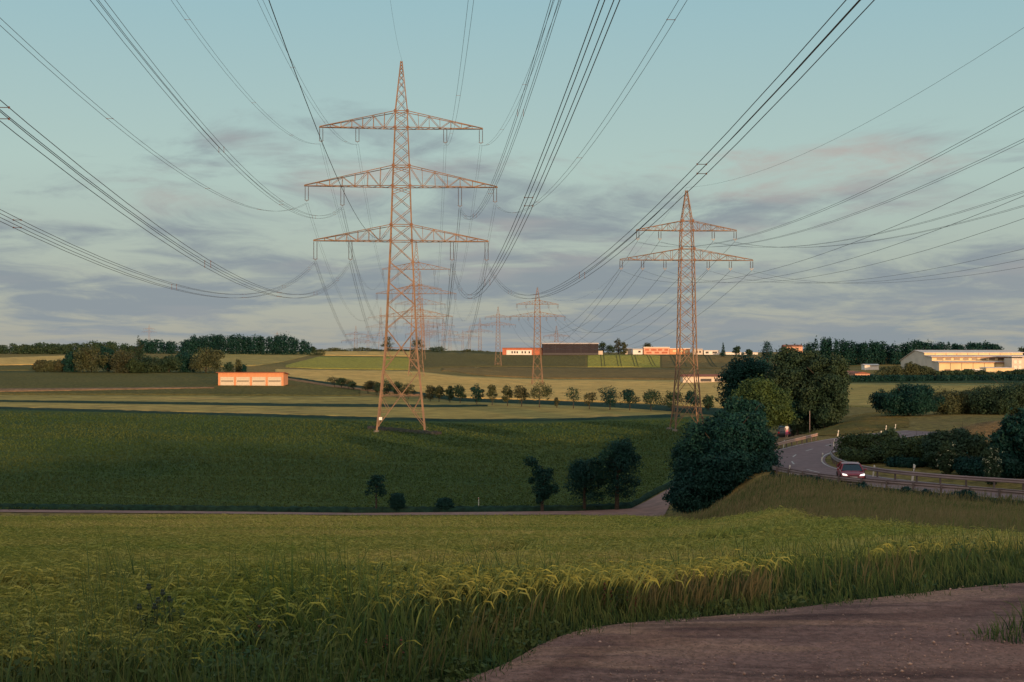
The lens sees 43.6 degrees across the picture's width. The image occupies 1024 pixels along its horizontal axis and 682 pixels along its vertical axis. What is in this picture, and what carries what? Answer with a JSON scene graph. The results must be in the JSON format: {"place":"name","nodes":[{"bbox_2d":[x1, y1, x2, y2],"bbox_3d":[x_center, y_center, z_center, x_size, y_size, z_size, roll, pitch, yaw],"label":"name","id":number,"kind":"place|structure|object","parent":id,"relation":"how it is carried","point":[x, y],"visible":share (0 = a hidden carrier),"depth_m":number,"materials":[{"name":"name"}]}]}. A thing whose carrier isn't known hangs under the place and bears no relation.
{"place":"outdoors","nodes":[
{"label":"outdoors","id":0,"kind":"place"},
{"bbox_2d":[0,355,65,364],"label":"tan field","id":1,"kind":"structure","parent":0,"point":[30,360],"depth_m":699.86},
{"bbox_2d":[0,371,359,395],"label":"green field","id":2,"kind":"structure","parent":0,"point":[55,379],"depth_m":402.73,"materials":[{"name":"plant"}]},
{"bbox_2d":[61,351,84,371],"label":"grove tree","id":3,"kind":"object","parent":2,"relation":"on","point":[69,363],"visible":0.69,"depth_m":532.46,"materials":[{"name":"green plant"}]},
{"bbox_2d":[72,344,111,371],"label":"grove tree","id":4,"kind":"object","parent":2,"relation":"on","point":[88,358],"visible":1,"depth_m":528.86,"materials":[{"name":"green plant"}]},
{"bbox_2d":[96,346,114,371],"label":"grove tree","id":5,"kind":"object","parent":2,"relation":"on","point":[105,350],"visible":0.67,"depth_m":534.43,"materials":[{"name":"green plant"}]},
{"bbox_2d":[0,387,213,391],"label":"soil strip","id":6,"kind":"object","parent":2,"relation":"on","point":[45,389],"visible":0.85,"depth_m":382.77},
{"bbox_2d":[108,350,133,372],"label":"grove tree","id":7,"kind":"object","parent":2,"relation":"on","point":[122,358],"visible":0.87,"depth_m":522.20,"materials":[{"name":"green plant"}]},
{"bbox_2d":[125,358,146,372],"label":"grove tree","id":8,"kind":"object","parent":2,"relation":"on","point":[135,365],"visible":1,"depth_m":516.58,"materials":[{"name":"green plant"}]},
{"bbox_2d":[139,355,169,372],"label":"grove tree","id":9,"kind":"object","parent":2,"relation":"on","point":[153,365],"visible":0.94,"depth_m":523.57,"materials":[{"name":"green plant"}]},
{"bbox_2d":[158,353,182,371],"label":"grove tree","id":10,"kind":"object","parent":2,"relation":"on","point":[172,360],"visible":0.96,"depth_m":525.25,"materials":[{"name":"green plant"}]},
{"bbox_2d":[174,350,195,371],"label":"grove tree","id":11,"kind":"object","parent":2,"relation":"on","point":[183,356],"visible":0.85,"depth_m":527.50,"materials":[{"name":"green plant"}]},
{"bbox_2d":[186,347,225,372],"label":"grove tree","id":12,"kind":"object","parent":2,"relation":"on","point":[211,354],"visible":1,"depth_m":519.43,"materials":[{"name":"green plant"}]},
{"bbox_2d":[216,372,289,385],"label":"garage","id":13,"kind":"structure","parent":2,"relation":"on","point":[257,378],"depth_m":399.95,"materials":[{"name":"paint"}]},
{"bbox_2d":[195,352,315,366],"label":"hill meadow","id":14,"kind":"structure","parent":0,"point":[254,359],"depth_m":780.55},
{"bbox_2d":[137,331,312,353],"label":"wood","id":15,"kind":"object","parent":14,"relation":"on","point":[228,345],"visible":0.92,"depth_m":928.60,"materials":[{"name":"green plant"}]},
{"bbox_2d":[0,488,670,515],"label":"valley track","id":16,"kind":"structure","parent":0,"point":[656,505],"depth_m":116.11,"materials":[{"name":"asphalt"}]},
{"bbox_2d":[285,356,409,369],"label":"bright field","id":17,"kind":"structure","parent":0,"point":[346,362],"depth_m":732.17,"materials":[{"name":"plant"}]},
{"bbox_2d":[0,409,706,508],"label":"dark field","id":18,"kind":"structure","parent":0,"point":[250,501],"depth_m":170.55,"materials":[{"name":"green plant"}]},
{"bbox_2d":[0,407,679,421],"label":"crop edge","id":19,"kind":"object","parent":18,"relation":"on","point":[354,417],"visible":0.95,"depth_m":263.67,"materials":[{"name":"green plant"}]},
{"bbox_2d":[367,426,441,434],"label":"grass","id":20,"kind":"structure","parent":18,"relation":"on","point":[381,428],"depth_m":219.08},
{"bbox_2d":[321,351,409,355],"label":"ridge field","id":21,"kind":"structure","parent":0,"point":[356,353],"depth_m":982.72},
{"bbox_2d":[410,351,586,369],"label":"olive field","id":22,"kind":"structure","parent":0,"point":[458,359],"depth_m":910.27,"materials":[{"name":"plant"}]},
{"bbox_2d":[275,369,727,407],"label":"slope field","id":23,"kind":"structure","parent":0,"point":[560,388],"depth_m":491.80,"materials":[{"name":"plant"}]},
{"bbox_2d":[0,505,1023,681],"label":"verge grass","id":24,"kind":"structure","parent":0,"point":[967,577],"depth_m":10.94,"materials":[{"name":"plant"}]},
{"bbox_2d":[0,351,1023,680],"bbox_3d":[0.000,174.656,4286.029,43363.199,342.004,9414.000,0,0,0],"label":"ground","id":25,"kind":"structure","parent":0,"point":[930,421],"depth_m":176.80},
{"bbox_2d":[0,340,144,353],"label":"wood","id":26,"kind":"object","parent":25,"relation":"on","point":[42,348],"visible":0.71,"depth_m":858.61,"materials":[{"name":"green plant"}]},
{"bbox_2d":[137,597,165,636],"bbox_3d":[-2.718,2.306,9.679,0.322,0.798,0.309,0,0,15],"label":"thistle","id":27,"kind":"object","parent":25,"relation":"on","point":[154,607],"visible":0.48,"depth_m":9.63,"materials":[{"name":"green plant"}]},
{"bbox_2d":[146,584,188,637],"bbox_3d":[-2.611,2.271,9.876,0.320,0.820,0.336,0,0,35],"label":"thistle","id":28,"kind":"object","parent":25,"relation":"on","point":[162,593],"visible":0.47,"depth_m":9.83,"materials":[{"name":"green plant"}]},
{"bbox_2d":[0,400,487,406],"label":"grass margin","id":29,"kind":"object","parent":25,"relation":"on","point":[252,404],"depth_m":314.64,"materials":[{"name":"plant"}]},
{"bbox_2d":[0,395,671,418],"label":"grain strips","id":30,"kind":"object","parent":25,"relation":"on","point":[510,410],"visible":0.81,"depth_m":303.13,"materials":[{"name":"plant"}]},
{"bbox_2d":[0,480,673,512],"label":"track verge","id":31,"kind":"structure","parent":25,"relation":"on","point":[498,508],"depth_m":118.10,"materials":[{"name":"green plant"}]},
{"bbox_2d":[364,474,387,507],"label":"thin tree","id":32,"kind":"object","parent":25,"relation":"on","point":[376,479],"visible":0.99,"depth_m":116.71,"materials":[{"name":"green plant"}]},
{"bbox_2d":[387,492,406,511],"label":"clipped shrub","id":33,"kind":"object","parent":25,"relation":"on","point":[397,500],"visible":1,"depth_m":116.45,"materials":[{"name":"green plant"}]},
{"bbox_2d":[304,61,497,431],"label":"lattice pylon","id":34,"kind":"object","parent":25,"relation":"on","point":[411,226],"visible":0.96,"depth_m":224.38,"materials":[{"name":"orange metal"}]},
{"bbox_2d":[0,18,303,210],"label":"conductor bundle","id":35,"kind":"object","parent":34,"relation":"hanging from","point":[111,117],"visible":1,"depth_m":83.25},
{"bbox_2d":[0,209,309,297],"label":"conductor bundle","id":36,"kind":"object","parent":34,"relation":"hanging from","point":[119,264],"visible":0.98,"depth_m":77.99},
{"bbox_2d":[0,100,350,297],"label":"conductor bundle","id":37,"kind":"object","parent":34,"relation":"hanging from","point":[8,107],"visible":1,"depth_m":54.91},
{"bbox_2d":[90,0,342,218],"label":"conductor bundle","id":38,"kind":"object","parent":34,"relation":"hanging from","point":[187,105],"visible":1,"depth_m":75.37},
{"bbox_2d":[269,0,390,238],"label":"fibre cable","id":39,"kind":"object","parent":34,"relation":"hanging from","point":[309,109],"visible":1,"depth_m":65.01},
{"bbox_2d":[461,0,560,219],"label":"conductor bundle","id":40,"kind":"object","parent":34,"relation":"hanging from","point":[523,112],"visible":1,"depth_m":74.37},
{"bbox_2d":[451,0,619,298],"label":"conductor bundle","id":41,"kind":"object","parent":34,"relation":"hanging from","point":[556,127],"visible":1,"depth_m":41.57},
{"bbox_2d":[498,0,686,212],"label":"conductor bundle","id":42,"kind":"object","parent":34,"relation":"hanging from","point":[619,96],"visible":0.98,"depth_m":77.67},
{"bbox_2d":[485,0,874,298],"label":"conductor bundle","id":43,"kind":"object","parent":34,"relation":"hanging from","point":[830,32],"visible":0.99,"depth_m":43.17,"materials":[{"name":"metal"}]},
{"bbox_2d":[316,347,490,351],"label":"crest hedge","id":44,"kind":"object","parent":25,"relation":"on","point":[361,349],"visible":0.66,"depth_m":1118.57,"materials":[{"name":"green plant"}]},
{"bbox_2d":[376,243,454,375],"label":"lattice pylon","id":45,"kind":"object","parent":25,"relation":"on","point":[418,293],"visible":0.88,"depth_m":539.05,"materials":[{"name":"orange metal"}]},
{"bbox_2d":[396,271,444,358],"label":"lattice pylon","id":46,"kind":"object","parent":25,"relation":"on","point":[417,314],"visible":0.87,"depth_m":853.72,"materials":[{"name":"orange metal"}]},
{"bbox_2d":[434,497,454,510],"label":"clipped shrub","id":47,"kind":"object","parent":25,"relation":"on","point":[444,503],"visible":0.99,"depth_m":116.38,"materials":[{"name":"green plant"}]},
{"bbox_2d":[288,376,723,414],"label":"grass bank","id":48,"kind":"structure","parent":25,"relation":"on","point":[710,411],"depth_m":323.22,"materials":[{"name":"plant"}]},
{"bbox_2d":[512,385,529,406],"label":"orchard tree","id":49,"kind":"object","parent":25,"relation":"on","point":[519,390],"visible":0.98,"depth_m":311.21,"materials":[{"name":"green plant"}]},
{"bbox_2d":[502,348,542,354],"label":"school building","id":50,"kind":"structure","parent":25,"relation":"on","point":[517,351],"depth_m":1004.95,"materials":[{"name":"paint"}]},
{"bbox_2d":[509,288,560,383],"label":"lattice pylon","id":51,"kind":"object","parent":25,"relation":"on","point":[534,316],"visible":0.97,"depth_m":539.67,"materials":[{"name":"orange metal"}]},
{"bbox_2d":[522,454,559,510],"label":"crooked tree","id":52,"kind":"object","parent":25,"relation":"on","point":[545,490],"visible":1,"depth_m":116.67,"materials":[{"name":"green plant"}]},
{"bbox_2d":[529,380,552,406],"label":"orchard tree","id":53,"kind":"object","parent":25,"relation":"on","point":[547,390],"visible":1,"depth_m":307.31,"materials":[{"name":"green plant"}]},
{"bbox_2d":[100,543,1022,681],"bbox_3d":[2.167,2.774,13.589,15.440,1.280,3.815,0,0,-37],"label":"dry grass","id":54,"kind":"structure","parent":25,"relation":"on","point":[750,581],"depth_m":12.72,"materials":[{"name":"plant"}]},
{"bbox_2d":[541,342,602,354],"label":"dark hall","id":55,"kind":"structure","parent":25,"relation":"on","point":[574,350],"depth_m":999.98,"materials":[{"name":"metal"}]},
{"bbox_2d":[561,454,612,510],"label":"tree","id":56,"kind":"object","parent":25,"relation":"on","point":[580,470],"visible":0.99,"depth_m":117.27,"materials":[{"name":"green plant"}]},
{"bbox_2d":[597,385,622,409],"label":"orchard tree","id":57,"kind":"object","parent":25,"relation":"on","point":[610,396],"visible":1,"depth_m":295.38,"materials":[{"name":"green plant"}]},
{"bbox_2d":[590,435,643,509],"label":"tree","id":58,"kind":"object","parent":25,"relation":"on","point":[616,460],"visible":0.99,"depth_m":117.44,"materials":[{"name":"green plant"}]},
{"bbox_2d":[602,581,636,621],"bbox_3d":[1.025,2.590,12.606,0.322,0.458,0.302,0,0,31],"label":"dock","id":59,"kind":"object","parent":25,"relation":"on","point":[617,588],"visible":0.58,"depth_m":12.57,"materials":[{"name":"green plant"}]},
{"bbox_2d":[588,355,659,366],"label":"barley strip","id":60,"kind":"object","parent":25,"relation":"on","point":[611,361],"visible":0.98,"depth_m":927.80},
{"bbox_2d":[619,388,640,410],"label":"orchard tree","id":61,"kind":"object","parent":25,"relation":"on","point":[628,395],"visible":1,"depth_m":292.35,"materials":[{"name":"green plant"}]},
{"bbox_2d":[642,388,661,410],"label":"orchard tree","id":62,"kind":"object","parent":25,"relation":"on","point":[649,396],"visible":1,"depth_m":289.22,"materials":[{"name":"green plant"}]},
{"bbox_2d":[642,347,669,353],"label":"apartment house","id":63,"kind":"structure","parent":25,"relation":"on","point":[655,350],"depth_m":1009.96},
{"bbox_2d":[619,190,753,431],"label":"lattice pylon","id":64,"kind":"object","parent":25,"relation":"on","point":[691,249],"visible":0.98,"depth_m":224.85,"materials":[{"name":"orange metal"}]},
{"bbox_2d":[639,107,1023,246],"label":"conductor bundle","id":65,"kind":"object","parent":64,"relation":"hanging from","point":[873,186],"visible":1,"depth_m":102.32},
{"bbox_2d":[661,139,1023,246],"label":"conductor bundle","id":66,"kind":"object","parent":64,"relation":"hanging from","point":[882,202],"visible":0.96,"depth_m":111.57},
{"bbox_2d":[661,471,728,513],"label":"track shrub","id":67,"kind":"object","parent":25,"relation":"on","point":[679,499],"visible":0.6,"depth_m":103.99,"materials":[{"name":"green plant"}]},
{"bbox_2d":[680,374,721,382],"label":"farm shed","id":68,"kind":"structure","parent":25,"relation":"on","point":[706,377],"depth_m":554.91,"materials":[{"name":"paint"}]},
{"bbox_2d":[661,355,754,368],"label":"fallow plot","id":69,"kind":"object","parent":25,"relation":"on","point":[703,362],"visible":0.7,"depth_m":914.63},
{"bbox_2d":[656,407,784,498],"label":"broad tree","id":70,"kind":"object","parent":25,"relation":"on","point":[734,452],"visible":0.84,"depth_m":105.29,"materials":[{"name":"green plant"}]},
{"bbox_2d":[714,353,774,408],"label":"dark tree","id":71,"kind":"object","parent":25,"relation":"on","point":[733,375],"visible":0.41,"depth_m":203.46,"materials":[{"name":"green plant"}]},
{"bbox_2d":[721,394,773,429],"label":"tree","id":72,"kind":"object","parent":25,"relation":"on","point":[734,406],"visible":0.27,"depth_m":125.36,"materials":[{"name":"green plant"}]},
{"bbox_2d":[728,373,797,429],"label":"fresh tree","id":73,"kind":"object","parent":25,"relation":"on","point":[772,396],"visible":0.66,"depth_m":146.09,"materials":[{"name":"green plant"}]},
{"bbox_2d":[762,342,824,435],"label":"tall tree","id":74,"kind":"object","parent":25,"relation":"on","point":[790,372],"visible":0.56,"depth_m":187.96,"materials":[{"name":"green plant"}]},
{"bbox_2d":[775,433,817,449],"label":"guard rail","id":75,"kind":"object","parent":25,"relation":"on","point":[801,438],"visible":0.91,"depth_m":132.08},
{"bbox_2d":[767,471,872,490],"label":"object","id":76,"kind":"object","parent":25,"relation":"on","point":[863,484],"visible":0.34,"depth_m":93.48,"materials":[{"name":"green plant"}]},
{"bbox_2d":[795,351,853,427],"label":"tall tree","id":77,"kind":"object","parent":25,"relation":"on","point":[826,393],"visible":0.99,"depth_m":184.10,"materials":[{"name":"green plant"}]},
{"bbox_2d":[637,471,1023,532],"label":"bank grass","id":78,"kind":"structure","parent":25,"relation":"on","point":[936,515],"depth_m":66.09,"materials":[{"name":"plant"}]},
{"bbox_2d":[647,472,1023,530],"bbox_3d":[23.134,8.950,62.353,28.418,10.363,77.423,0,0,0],"label":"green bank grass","id":79,"kind":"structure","parent":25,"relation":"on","point":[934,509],"depth_m":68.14,"materials":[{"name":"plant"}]},
{"bbox_2d":[795,411,908,435],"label":"lit verge","id":80,"kind":"structure","parent":25,"relation":"on","point":[871,421],"depth_m":169.96,"materials":[{"name":"plant"}]},
{"bbox_2d":[835,445,883,463],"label":"scrub bush","id":81,"kind":"object","parent":25,"relation":"on","point":[865,455],"visible":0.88,"depth_m":111.06,"materials":[{"name":"green plant"}]},
{"bbox_2d":[829,429,900,452],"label":"scrub bush","id":82,"kind":"object","parent":25,"relation":"on","point":[859,441],"visible":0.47,"depth_m":116.25,"materials":[{"name":"green plant"}]},
{"bbox_2d":[772,465,1023,497],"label":"guard rail","id":83,"kind":"object","parent":25,"relation":"on","point":[937,486],"visible":0.94,"depth_m":89.01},
{"bbox_2d":[877,432,927,464],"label":"scrub bush","id":84,"kind":"object","parent":25,"relation":"on","point":[904,446],"visible":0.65,"depth_m":108.77,"materials":[{"name":"green plant"}]},
{"bbox_2d":[803,335,1003,364],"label":"wood","id":85,"kind":"object","parent":25,"relation":"on","point":[864,353],"visible":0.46,"depth_m":738.63,"materials":[{"name":"green plant"}]},
{"bbox_2d":[867,381,944,415],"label":"roadside shrub","id":86,"kind":"object","parent":25,"relation":"on","point":[909,399],"visible":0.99,"depth_m":198.01,"materials":[{"name":"green plant"}]},
{"bbox_2d":[884,453,927,467],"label":"scrub bush","id":87,"kind":"object","parent":25,"relation":"on","point":[901,462],"visible":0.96,"depth_m":107.14,"materials":[{"name":"green plant"}]},
{"bbox_2d":[830,451,1023,489],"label":"guard rail","id":88,"kind":"object","parent":25,"relation":"on","point":[943,476],"visible":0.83,"depth_m":94.10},
{"bbox_2d":[934,440,956,473],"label":"elder bush","id":89,"kind":"object","parent":25,"relation":"on","point":[945,453],"visible":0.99,"depth_m":100.63,"materials":[{"name":"green plant"}]},
{"bbox_2d":[876,486,1020,504],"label":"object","id":90,"kind":"object","parent":25,"relation":"on","point":[924,490],"visible":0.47,"depth_m":84.51,"materials":[{"name":"metal"}]},
{"bbox_2d":[916,423,989,468],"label":"scrub bush","id":91,"kind":"object","parent":25,"relation":"on","point":[973,444],"visible":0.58,"depth_m":104.98,"materials":[{"name":"green plant"}]},
{"bbox_2d":[932,386,989,414],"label":"roadside shrub","id":92,"kind":"object","parent":25,"relation":"on","point":[955,402],"visible":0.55,"depth_m":202.53,"materials":[{"name":"green plant"}]},
{"bbox_2d":[899,350,1023,371],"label":"warehouse","id":93,"kind":"structure","parent":25,"relation":"on","point":[947,360],"depth_m":600.49,"materials":[{"name":"metal"}]},
{"bbox_2d":[951,451,989,476],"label":"scrub bush","id":94,"kind":"object","parent":25,"relation":"on","point":[970,465],"visible":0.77,"depth_m":99.15,"materials":[{"name":"green plant"}]},
{"bbox_2d":[935,369,1023,374],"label":"hedge","id":95,"kind":"object","parent":25,"relation":"on","point":[980,372],"visible":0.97,"depth_m":539.44,"materials":[{"name":"green plant"}]},
{"bbox_2d":[980,444,1003,484],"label":"elder bush","id":96,"kind":"object","parent":25,"relation":"on","point":[992,458],"visible":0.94,"depth_m":93.74,"materials":[{"name":"green plant"}]},
{"bbox_2d":[963,375,1023,414],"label":"roadside shrub","id":97,"kind":"object","parent":25,"relation":"on","point":[999,401],"visible":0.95,"depth_m":198.46,"materials":[{"name":"green plant"}]},
{"bbox_2d":[985,405,1023,478],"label":"edge tree","id":98,"kind":"object","parent":25,"relation":"on","point":[1007,439],"visible":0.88,"depth_m":97.11,"materials":[{"name":"green plant"}]},
{"bbox_2d":[996,356,1023,369],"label":"stair tower","id":99,"kind":"structure","parent":25,"relation":"on","point":[1015,362],"depth_m":579.96,"materials":[{"name":"metal"}]},
{"bbox_2d":[0,0,1023,351],"label":"sky","id":100,"kind":"structure","parent":0,"point":[716,58],"materials":[{"name":"blue"}]},
{"bbox_2d":[442,367,725,379],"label":"brown field","id":101,"kind":"structure","parent":0,"point":[597,373],"depth_m":735.17,"materials":[{"name":"soil"}]},
{"bbox_2d":[461,582,1023,681],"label":"dirt track","id":102,"kind":"structure","parent":0,"point":[854,633],"depth_m":10.92,"materials":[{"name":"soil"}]},
{"bbox_2d":[774,430,1023,500],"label":"road","id":103,"kind":"structure","parent":0,"point":[802,459],"depth_m":113.90,"materials":[{"name":"asphalt"}]},
{"bbox_2d":[836,462,866,481],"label":"car","id":104,"kind":"object","parent":103,"relation":"on","point":[851,469],"visible":0.69,"depth_m":95.64,"materials":[{"name":"red paint"}]},
{"bbox_2d":[846,383,1023,406],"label":"grain field","id":105,"kind":"structure","parent":0,"point":[859,395],"depth_m":397.83,"materials":[{"name":"plant"}]},
{"bbox_2d":[849,374,1023,383],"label":"maize ground","id":106,"kind":"structure","parent":0,"point":[980,381],"depth_m":458.10,"materials":[{"name":"green plant"}]},
{"bbox_2d":[873,361,940,374],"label":"bush","id":107,"kind":"object","parent":106,"relation":"on","point":[909,368],"visible":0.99,"depth_m":543.73,"materials":[{"name":"green plant"}]},
{"bbox_2d":[849,374,1023,381],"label":"maize hedge","id":108,"kind":"object","parent":106,"relation":"on","point":[927,377],"visible":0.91,"depth_m":468.71,"materials":[{"name":"green plant"}]},
{"bbox_2d":[910,420,1001,442],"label":"roadside strip","id":109,"kind":"object","parent":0,"point":[988,427],"visible":0.23,"depth_m":141.21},
{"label":"barley field","id":110,"kind":"structure","parent":0,"visible":0},
{"bbox_2d":[0,505,1023,681],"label":"barley","id":111,"kind":"object","parent":110,"relation":"on","point":[26,542],"visible":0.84,"depth_m":20.08,"materials":[{"name":"plant"}]},
{"bbox_2d":[0,537,1023,681],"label":"herbs","id":112,"kind":"object","parent":110,"relation":"on","point":[364,675],"visible":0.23,"depth_m":9.87,"materials":[{"name":"green plant"}]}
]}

